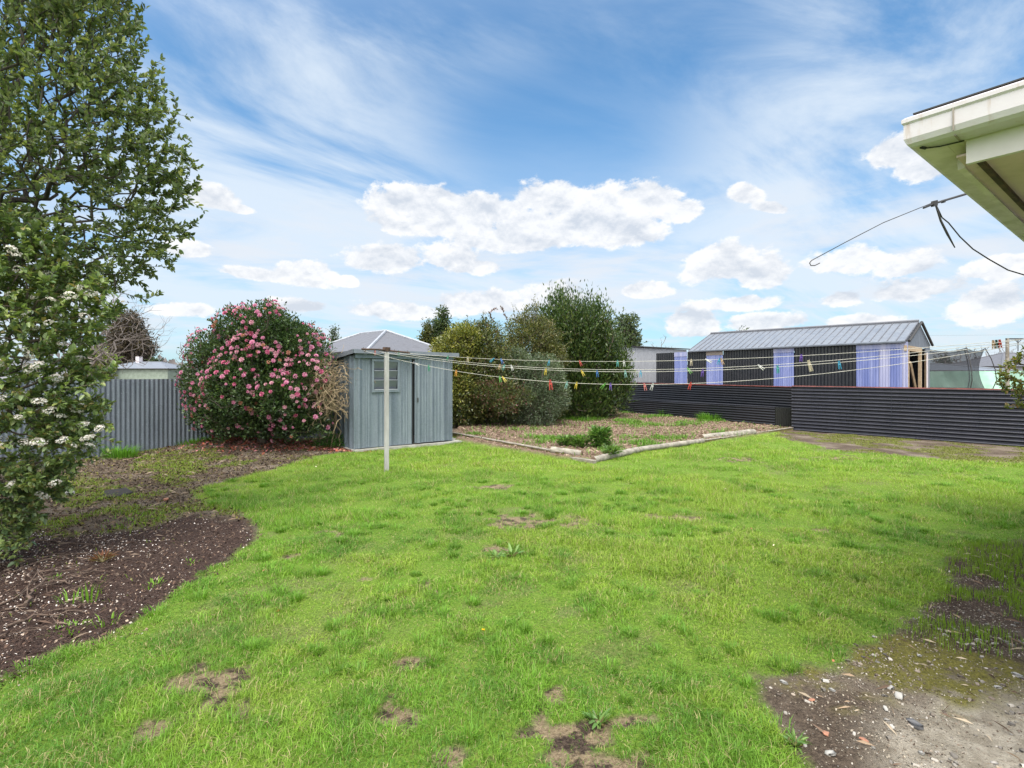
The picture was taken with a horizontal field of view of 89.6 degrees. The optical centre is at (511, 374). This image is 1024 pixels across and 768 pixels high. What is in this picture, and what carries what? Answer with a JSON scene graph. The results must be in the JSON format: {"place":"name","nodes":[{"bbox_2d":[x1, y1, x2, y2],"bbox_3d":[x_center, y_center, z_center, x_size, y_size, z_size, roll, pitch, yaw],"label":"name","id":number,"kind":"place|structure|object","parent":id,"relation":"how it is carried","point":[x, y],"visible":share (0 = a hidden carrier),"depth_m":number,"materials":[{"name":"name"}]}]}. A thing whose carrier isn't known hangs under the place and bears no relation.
{"place":"outdoors","nodes":[
{"label":"outdoors","id":0,"kind":"place"},
{"bbox_2d":[0,378,1023,767],"bbox_3d":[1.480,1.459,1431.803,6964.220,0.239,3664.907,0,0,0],"label":"ground","id":1,"kind":"structure","parent":0,"point":[894,746],"depth_m":3.13,"materials":[{"name":"green plant"}]},
{"bbox_2d":[13,548,74,571],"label":"dead branch","id":2,"kind":"object","parent":1,"relation":"on","point":[39,561],"visible":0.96,"depth_m":4.14,"materials":[{"name":"brown wood"}]},
{"bbox_2d":[6,606,82,626],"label":"dead branch","id":3,"kind":"object","parent":1,"relation":"on","point":[18,621],"visible":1,"depth_m":3.26,"materials":[{"name":"brown wood"}]},
{"bbox_2d":[23,572,70,605],"bbox_3d":[-3.278,1.489,3.650,0.222,0.102,0.558,0,0,-33],"label":"dead branch","id":4,"kind":"object","parent":1,"relation":"on","point":[29,597],"visible":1,"depth_m":3.67,"materials":[{"name":"wood"}]},
{"bbox_2d":[0,361,115,378],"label":"house","id":5,"kind":"structure","parent":1,"relation":"on","point":[39,371],"depth_m":80.75,"materials":[{"name":"grey metal"}]},
{"bbox_2d":[28,541,92,559],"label":"dead branch","id":6,"kind":"object","parent":1,"relation":"on","point":[62,554],"visible":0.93,"depth_m":4.36,"materials":[{"name":"brown wood"}]},
{"bbox_2d":[0,199,128,566],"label":"flowering shrub","id":7,"kind":"object","parent":1,"relation":"on","point":[59,405],"visible":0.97,"depth_m":4.19,"materials":[{"name":"green plant"}]},
{"bbox_2d":[0,287,176,375],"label":"bare tree","id":8,"kind":"object","parent":1,"relation":"on","point":[95,359],"visible":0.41,"depth_m":26.38,"materials":[{"name":"brown plant"}]},
{"bbox_2d":[74,344,118,378],"bbox_3d":[-32.370,-0.230,39.985,3.187,5.045,3.091,0,0,32],"label":"evergreen tree","id":9,"kind":"object","parent":1,"relation":"on","point":[107,365],"visible":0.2,"depth_m":39.96,"materials":[{"name":"green plant"}]},
{"bbox_2d":[0,0,207,350],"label":"leafy tree","id":10,"kind":"object","parent":1,"relation":"on","point":[67,15],"visible":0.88,"depth_m":4.59,"materials":[{"name":"green plant"}]},
{"bbox_2d":[103,488,132,497],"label":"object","id":11,"kind":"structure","parent":1,"relation":"on","point":[121,491],"depth_m":6.60,"materials":[{"name":"grey stone"}]},
{"bbox_2d":[100,301,161,364],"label":"bare tree","id":12,"kind":"object","parent":1,"relation":"on","point":[147,353],"visible":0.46,"depth_m":110.31,"materials":[{"name":"brown plant"}]},
{"bbox_2d":[116,357,181,378],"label":"house","id":13,"kind":"structure","parent":1,"relation":"on","point":[156,370],"depth_m":87.95,"materials":[{"name":"metal"}]},
{"bbox_2d":[144,355,164,361],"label":"round tree","id":14,"kind":"object","parent":1,"relation":"on","point":[155,360],"visible":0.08,"depth_m":107.75,"materials":[{"name":"green plant"}]},
{"bbox_2d":[0,437,350,688],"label":"bark mulch","id":15,"kind":"object","parent":1,"relation":"on","point":[157,499],"visible":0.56,"depth_m":5.49,"materials":[{"name":"brown wood"}]},
{"bbox_2d":[5,595,40,611],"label":"dead branch","id":16,"kind":"object","parent":15,"relation":"on","point":[12,608],"visible":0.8,"depth_m":3.37,"materials":[{"name":"wood"}]},
{"bbox_2d":[0,624,53,638],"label":"dead branch","id":17,"kind":"object","parent":15,"relation":"on","point":[23,630],"visible":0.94,"depth_m":3.06,"materials":[{"name":"brown wood"}]},
{"bbox_2d":[15,557,38,568],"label":"dead branch","id":18,"kind":"object","parent":15,"relation":"on","point":[20,564],"visible":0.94,"depth_m":4.20,"materials":[{"name":"brown wood"}]},
{"bbox_2d":[22,564,51,580],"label":"dead branch","id":19,"kind":"object","parent":15,"relation":"on","point":[30,572],"visible":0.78,"depth_m":3.94,"materials":[{"name":"brown wood"}]},
{"bbox_2d":[0,566,75,604],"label":"dead branch","id":20,"kind":"object","parent":15,"relation":"on","point":[11,599],"visible":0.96,"depth_m":3.63,"materials":[{"name":"wood"}]},
{"bbox_2d":[24,567,61,582],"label":"dead branch","id":21,"kind":"object","parent":15,"relation":"on","point":[36,579],"visible":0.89,"depth_m":3.83,"materials":[{"name":"brown wood"}]},
{"bbox_2d":[35,538,118,548],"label":"dead branch","id":22,"kind":"object","parent":15,"relation":"on","point":[73,542],"visible":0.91,"depth_m":4.67,"materials":[{"name":"brown wood"}]},
{"bbox_2d":[55,597,102,614],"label":"dead branch","id":23,"kind":"object","parent":15,"relation":"on","point":[72,607],"visible":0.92,"depth_m":3.35,"materials":[{"name":"brown wood"}]},
{"bbox_2d":[58,568,101,583],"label":"dead branch","id":24,"kind":"object","parent":15,"relation":"on","point":[79,574],"visible":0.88,"depth_m":3.89,"materials":[{"name":"wood"}]},
{"bbox_2d":[66,560,108,575],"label":"dead branch","id":25,"kind":"object","parent":15,"relation":"on","point":[87,570],"visible":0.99,"depth_m":3.99,"materials":[{"name":"brown wood"}]},
{"bbox_2d":[74,572,117,588],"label":"dead branch","id":26,"kind":"object","parent":15,"relation":"on","point":[90,582],"visible":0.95,"depth_m":3.78,"materials":[{"name":"brown wood"}]},
{"bbox_2d":[86,548,118,562],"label":"dead frond","id":27,"kind":"object","parent":15,"relation":"on","point":[99,557],"visible":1,"depth_m":4.23,"materials":[{"name":"brown plant"}]},
{"bbox_2d":[139,563,162,577],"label":"dead branch","id":28,"kind":"object","parent":15,"relation":"on","point":[145,568],"visible":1,"depth_m":4.03,"materials":[{"name":"wood"}]},
{"bbox_2d":[176,342,198,377],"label":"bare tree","id":29,"kind":"object","parent":1,"relation":"on","point":[185,357],"visible":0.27,"depth_m":61.51,"materials":[{"name":"plant"}]},
{"bbox_2d":[170,296,336,446],"bbox_3d":[-5.120,0.041,10.550,3.270,3.218,2.662,0,0,0],"label":"camellia bush","id":30,"kind":"object","parent":1,"relation":"on","point":[254,380],"visible":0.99,"depth_m":9.95,"materials":[{"name":"green plant"}]},
{"bbox_2d":[0,379,542,462],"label":"corrugated fence","id":31,"kind":"object","parent":1,"relation":"on","point":[146,414],"visible":0.04,"depth_m":10.07,"materials":[{"name":"metal"}]},
{"bbox_2d":[312,431,344,448],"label":"creeping weed","id":32,"kind":"object","parent":1,"relation":"on","point":[335,442],"visible":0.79,"depth_m":10.65,"materials":[{"name":"green plant"}]},
{"bbox_2d":[327,323,341,342],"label":"round tree","id":33,"kind":"object","parent":1,"relation":"on","point":[334,337],"visible":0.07,"depth_m":107.68,"materials":[{"name":"green plant"}]},
{"bbox_2d":[301,335,375,447],"bbox_3d":[-3.772,0.375,10.706,2.198,2.358,1.696,0,0,33],"label":"dry vine","id":34,"kind":"object","parent":1,"relation":"on","point":[331,400],"visible":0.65,"depth_m":10.27,"materials":[{"name":"brown plant"}]},
{"bbox_2d":[0,353,687,377],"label":"distant treeline","id":35,"kind":"object","parent":1,"relation":"on","point":[172,361],"depth_m":162.39,"materials":[{"name":"green plant"}]},
{"bbox_2d":[316,329,431,369],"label":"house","id":36,"kind":"structure","parent":1,"relation":"on","point":[378,339],"depth_m":33.62,"materials":[{"name":"grey metal"}]},
{"bbox_2d":[326,349,462,451],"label":"garden shed","id":37,"kind":"structure","parent":1,"relation":"on","point":[420,405],"depth_m":10.91,"materials":[{"name":"grey metal"}]},
{"bbox_2d":[371,359,399,392],"bbox_3d":[-2.634,0.025,10.716,0.606,0.690,0.097,0,0,-37],"label":"window","id":38,"kind":"structure","parent":37,"relation":"in","point":[377,365],"depth_m":10.67,"materials":[{"name":"white glass"}]},
{"bbox_2d":[416,358,446,442],"bbox_3d":[-1.749,0.562,11.289,0.818,1.825,0.042,0,0,-37],"label":"sliding door","id":39,"kind":"structure","parent":37,"relation":"in","point":[431,386],"depth_m":11.28,"materials":[{"name":"grey metal"}]},
{"bbox_2d":[414,317,435,343],"bbox_3d":[-6.243,-1.292,38.016,2.252,5.883,2.254,0,0,0],"label":"conifer","id":40,"kind":"object","parent":1,"relation":"on","point":[425,333],"visible":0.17,"depth_m":37.67,"materials":[{"name":"green plant"}]},
{"bbox_2d":[428,304,456,359],"bbox_3d":[-5.078,-1.797,38.022,2.575,6.894,2.539,0,0,-41],"label":"conifer","id":41,"kind":"object","parent":1,"relation":"on","point":[440,323],"visible":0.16,"depth_m":37.73,"materials":[{"name":"green plant"}]},
{"bbox_2d":[428,319,486,426],"bbox_3d":[-1.626,-0.017,14.898,2.045,3.334,2.017,0,0,0],"label":"yellow green shrub","id":42,"kind":"object","parent":1,"relation":"on","point":[450,341],"visible":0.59,"depth_m":14.63,"materials":[{"name":"green plant"}]},
{"bbox_2d":[452,312,527,426],"bbox_3d":[-0.751,-0.072,15.207,2.628,3.704,2.269,0,0,0],"label":"olive shrub","id":43,"kind":"object","parent":1,"relation":"on","point":[483,414],"visible":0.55,"depth_m":14.74,"materials":[{"name":"green plant"}]},
{"bbox_2d":[482,306,507,415],"bbox_3d":[-0.606,-0.276,16.542,0.950,3.853,0.257,0,0,0],"label":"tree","id":44,"kind":"object","parent":1,"relation":"on","point":[493,320],"visible":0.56,"depth_m":16.50,"materials":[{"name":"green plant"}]},
{"bbox_2d":[488,549,504,560],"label":"lawn weed","id":45,"kind":"object","parent":1,"relation":"on","point":[495,552],"visible":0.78,"depth_m":4.34,"materials":[{"name":"green plant"}]},
{"bbox_2d":[472,375,534,424],"bbox_3d":[-0.235,0.816,14.443,1.951,1.667,1.253,0,0,0],"label":"red leaved shrub","id":46,"kind":"object","parent":1,"relation":"on","point":[500,387],"visible":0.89,"depth_m":14.30,"materials":[{"name":"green plant"}]},
{"bbox_2d":[452,432,564,453],"bbox_3d":[-0.254,1.504,11.129,0.095,0.152,4.007,0,0,-37],"label":"edging board","id":47,"kind":"object","parent":1,"relation":"on","point":[455,434],"visible":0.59,"depth_m":10.80,"materials":[{"name":"beige wood"}]},
{"bbox_2d":[0,410,1023,662],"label":"weeds","id":48,"kind":"object","parent":1,"relation":"on","point":[124,452],"visible":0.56,"depth_m":6.01,"materials":[{"name":"green plant"}]},
{"bbox_2d":[500,542,523,555],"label":"lawn weed","id":49,"kind":"object","parent":1,"relation":"on","point":[510,552],"visible":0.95,"depth_m":4.39,"materials":[{"name":"green plant"}]},
{"bbox_2d":[493,345,571,425],"bbox_3d":[0.576,0.414,15.042,2.414,2.588,1.774,0,0,0],"label":"grey green shrub","id":50,"kind":"object","parent":1,"relation":"on","point":[540,395],"visible":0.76,"depth_m":14.82,"materials":[{"name":"green plant"}]},
{"bbox_2d":[503,294,573,421],"bbox_3d":[0.578,-0.413,16.223,2.760,4.224,2.372,0,0,0],"label":"tall olive shrub","id":51,"kind":"object","parent":1,"relation":"on","point":[531,332],"visible":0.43,"depth_m":16.02,"materials":[{"name":"green plant"}]},
{"bbox_2d":[555,435,573,445],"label":"leafy plant","id":52,"kind":"object","parent":1,"relation":"on","point":[565,439],"visible":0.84,"depth_m":10.69,"materials":[{"name":"green plant"}]},
{"bbox_2d":[550,446,582,455],"bbox_3d":[1.015,1.449,9.600,0.623,0.177,0.142,0,0,29],"label":"edging log","id":53,"kind":"object","parent":1,"relation":"on","point":[566,450],"visible":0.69,"depth_m":9.54,"materials":[{"name":"beige wood"}]},
{"bbox_2d":[569,433,589,446],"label":"leafy plant","id":54,"kind":"object","parent":1,"relation":"on","point":[578,440],"visible":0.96,"depth_m":10.53,"materials":[{"name":"green plant"}]},
{"bbox_2d":[167,436,992,661],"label":"fallen leaves","id":55,"kind":"object","parent":1,"relation":"on","point":[297,442],"visible":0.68,"depth_m":10.39,"materials":[{"name":"brown plant"}]},
{"bbox_2d":[567,456,595,463],"bbox_3d":[1.198,1.538,9.238,0.090,0.085,0.735,0,0,-41],"label":"edging board","id":56,"kind":"object","parent":1,"relation":"on","point":[584,460],"visible":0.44,"depth_m":9.08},
{"bbox_2d":[533,278,638,419],"bbox_3d":[2.413,-0.608,17.968,4.081,5.690,3.405,0,0,0],"label":"tall laurel","id":57,"kind":"object","parent":1,"relation":"on","point":[589,325],"visible":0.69,"depth_m":17.03,"materials":[{"name":"green plant"}]},
{"bbox_2d":[581,707,610,728],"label":"lawn weed","id":58,"kind":"object","parent":1,"relation":"on","point":[599,723],"visible":1,"depth_m":2.28,"materials":[{"name":"green plant"}]},
{"bbox_2d":[587,424,612,446],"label":"leafy plant","id":59,"kind":"object","parent":1,"relation":"on","point":[599,436],"visible":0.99,"depth_m":10.49,"materials":[{"name":"green plant"}]},
{"bbox_2d":[600,443,623,455],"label":"leafy plant","id":60,"kind":"object","parent":1,"relation":"on","point":[609,449],"visible":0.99,"depth_m":9.46,"materials":[{"name":"green plant"}]},
{"bbox_2d":[591,447,639,461],"bbox_3d":[1.964,1.509,9.668,0.128,0.144,1.546,0,0,43],"label":"edging log","id":61,"kind":"object","parent":1,"relation":"on","point":[607,456],"visible":0.78,"depth_m":9.55,"materials":[{"name":"beige wood"}]},
{"bbox_2d":[456,409,789,456],"bbox_3d":[3.082,1.483,15.334,9.460,0.206,12.434,0,0,0],"label":"dry straw","id":62,"kind":"object","parent":1,"relation":"on","point":[569,421],"visible":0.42,"depth_m":13.75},
{"bbox_2d":[613,307,646,345],"bbox_3d":[7.635,-1.290,33.914,2.981,6.382,3.037,0,0,0],"label":"gum tree","id":63,"kind":"object","parent":1,"relation":"on","point":[631,332],"visible":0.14,"depth_m":33.62,"materials":[{"name":"green plant"}]},
{"bbox_2d":[617,345,688,382],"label":"metal shed","id":64,"kind":"structure","parent":1,"relation":"on","point":[645,356],"depth_m":30.00,"materials":[{"name":"white metal"}]},
{"bbox_2d":[639,438,704,451],"bbox_3d":[3.392,1.494,10.896,2.212,0.125,0.113,0,0,-37],"label":"edging log","id":65,"kind":"object","parent":1,"relation":"on","point":[669,445],"visible":0.84,"depth_m":10.80,"materials":[{"name":"beige wood"}]},
{"bbox_2d":[361,339,1023,471],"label":"clothes line","id":66,"kind":"object","parent":1,"relation":"on","point":[386,350],"visible":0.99,"depth_m":7.11,"materials":[{"name":"metal"}]},
{"bbox_2d":[807,360,812,371],"bbox_3d":[3.330,-0.098,5.759,0.043,0.130,0.022,-10,-7,-26],"label":"clothes peg","id":67,"kind":"object","parent":66,"relation":"hanging from","point":[810,366],"visible":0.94,"depth_m":5.75,"materials":[{"name":"beige plastic"}]},
{"bbox_2d":[618,399,791,426],"bbox_3d":[5.882,1.263,17.903,0.657,0.680,7.753,0,0,-27],"label":"fence","id":68,"kind":"object","parent":1,"relation":"on","point":[768,415],"visible":0.67,"depth_m":16.42,"materials":[{"name":"grey metal"}]},
{"bbox_2d":[627,383,791,407],"bbox_3d":[6.254,0.955,18.217,0.156,1.254,8.013,0,0,-26],"label":"corrugated fence","id":69,"kind":"object","parent":1,"relation":"on","point":[778,396],"visible":0.47,"depth_m":16.95,"materials":[{"name":"grey metal"}]},
{"bbox_2d":[699,429,756,438],"bbox_3d":[5.240,1.458,12.450,2.057,0.175,0.160,0,0,-32],"label":"edging log","id":70,"kind":"object","parent":1,"relation":"on","point":[750,431],"visible":0.66,"depth_m":12.36,"materials":[{"name":"beige wood"}]},
{"bbox_2d":[704,427,793,442],"bbox_3d":[6.000,1.524,12.918,4.596,0.112,0.070,0,0,-38],"label":"edging board","id":71,"kind":"object","parent":1,"relation":"on","point":[774,430],"visible":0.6,"depth_m":13.28,"materials":[{"name":"beige wood"}]},
{"bbox_2d":[656,320,933,387],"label":"workshop","id":72,"kind":"structure","parent":1,"relation":"on","point":[753,347],"depth_m":22.05,"materials":[{"name":"black paint"}]},
{"bbox_2d":[780,727,809,754],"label":"lawn weed","id":73,"kind":"object","parent":1,"relation":"on","point":[799,741],"visible":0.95,"depth_m":2.14,"materials":[{"name":"green plant"}]},
{"bbox_2d":[825,750,836,755],"bbox_3d":[1.290,1.534,2.087,0.039,0.018,0.034,0,0,-43],"label":"stone","id":74,"kind":"object","parent":1,"relation":"on","point":[830,752],"visible":1,"depth_m":2.08,"materials":[{"name":"white stone"}]},
{"bbox_2d":[894,691,903,699],"bbox_3d":[1.849,1.534,2.461,0.043,0.027,0.049,0,0,0],"label":"stone","id":75,"kind":"object","parent":1,"relation":"on","point":[899,695],"visible":1,"depth_m":2.45,"materials":[{"name":"white stone"}]},
{"bbox_2d":[791,386,1023,446],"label":"corrugated fence","id":76,"kind":"object","parent":1,"relation":"on","point":[974,415],"visible":0.96,"depth_m":12.42,"materials":[{"name":"metal"}]},
{"bbox_2d":[906,718,923,729],"bbox_3d":[1.767,1.534,2.260,0.061,0.024,0.058,0,0,35],"label":"stone","id":77,"kind":"object","parent":1,"relation":"on","point":[914,723],"visible":1,"depth_m":2.25,"materials":[{"name":"grey stone"}]},
{"bbox_2d":[901,77,1023,241],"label":"house corner","id":78,"kind":"object","parent":1,"relation":"on","point":[971,146],"visible":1,"depth_m":1.97,"materials":[{"name":"paint"}]},
{"bbox_2d":[809,193,1023,274],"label":"wire aerial","id":79,"kind":"object","parent":78,"relation":"hanging from","point":[934,203],"visible":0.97,"depth_m":2.93,"materials":[{"name":"metal"}]},
{"bbox_2d":[930,347,996,388],"bbox_3d":[22.750,0.106,27.000,3.665,2.888,3.839,0,0,0],"label":"trampoline","id":80,"kind":"object","parent":1,"relation":"on","point":[958,371],"visible":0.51,"depth_m":25.98,"materials":[{"name":"fabric"}]},
{"bbox_2d":[979,367,1012,370],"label":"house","id":81,"kind":"structure","parent":1,"relation":"on","point":[986,369],"depth_m":42.17,"materials":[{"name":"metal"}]},
{"bbox_2d":[979,352,1023,370],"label":"house","id":82,"kind":"structure","parent":1,"relation":"on","point":[998,358],"depth_m":62.44,"materials":[{"name":"grey metal"}]},
{"bbox_2d":[979,370,1023,388],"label":"shade cloth fence","id":83,"kind":"object","parent":1,"relation":"on","point":[988,379],"visible":0.16,"depth_m":30.17,"materials":[{"name":"fabric"}]},
{"bbox_2d":[994,345,1023,409],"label":"olive shrub","id":84,"kind":"object","parent":1,"relation":"on","point":[1019,387],"visible":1,"depth_m":5.42,"materials":[{"name":"green plant"}]},
{"bbox_2d":[1005,338,1023,388],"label":"power pole","id":85,"kind":"object","parent":1,"relation":"on","point":[1007,383],"visible":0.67,"depth_m":29.96,"materials":[{"name":"metal"}]},
{"bbox_2d":[1011,672,1023,677],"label":"stone","id":86,"kind":"object","parent":1,"relation":"on","point":[1016,674],"visible":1,"depth_m":2.64,"materials":[{"name":"grey stone"}]},
{"bbox_2d":[0,432,1023,767],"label":"grass","id":87,"kind":"structure","parent":0,"point":[720,538],"depth_m":3.59,"materials":[{"name":"green plant"}]},
{"bbox_2d":[0,0,1023,366],"label":"sky","id":88,"kind":"structure","parent":0,"point":[371,165],"materials":[{"name":"blue"}]},
{"bbox_2d":[759,546,1023,767],"bbox_3d":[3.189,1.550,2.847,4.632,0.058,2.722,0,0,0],"label":"gravel","id":89,"kind":"structure","parent":0,"point":[956,756],"depth_m":2.49,"materials":[{"name":"grey gravel"}]}
]}

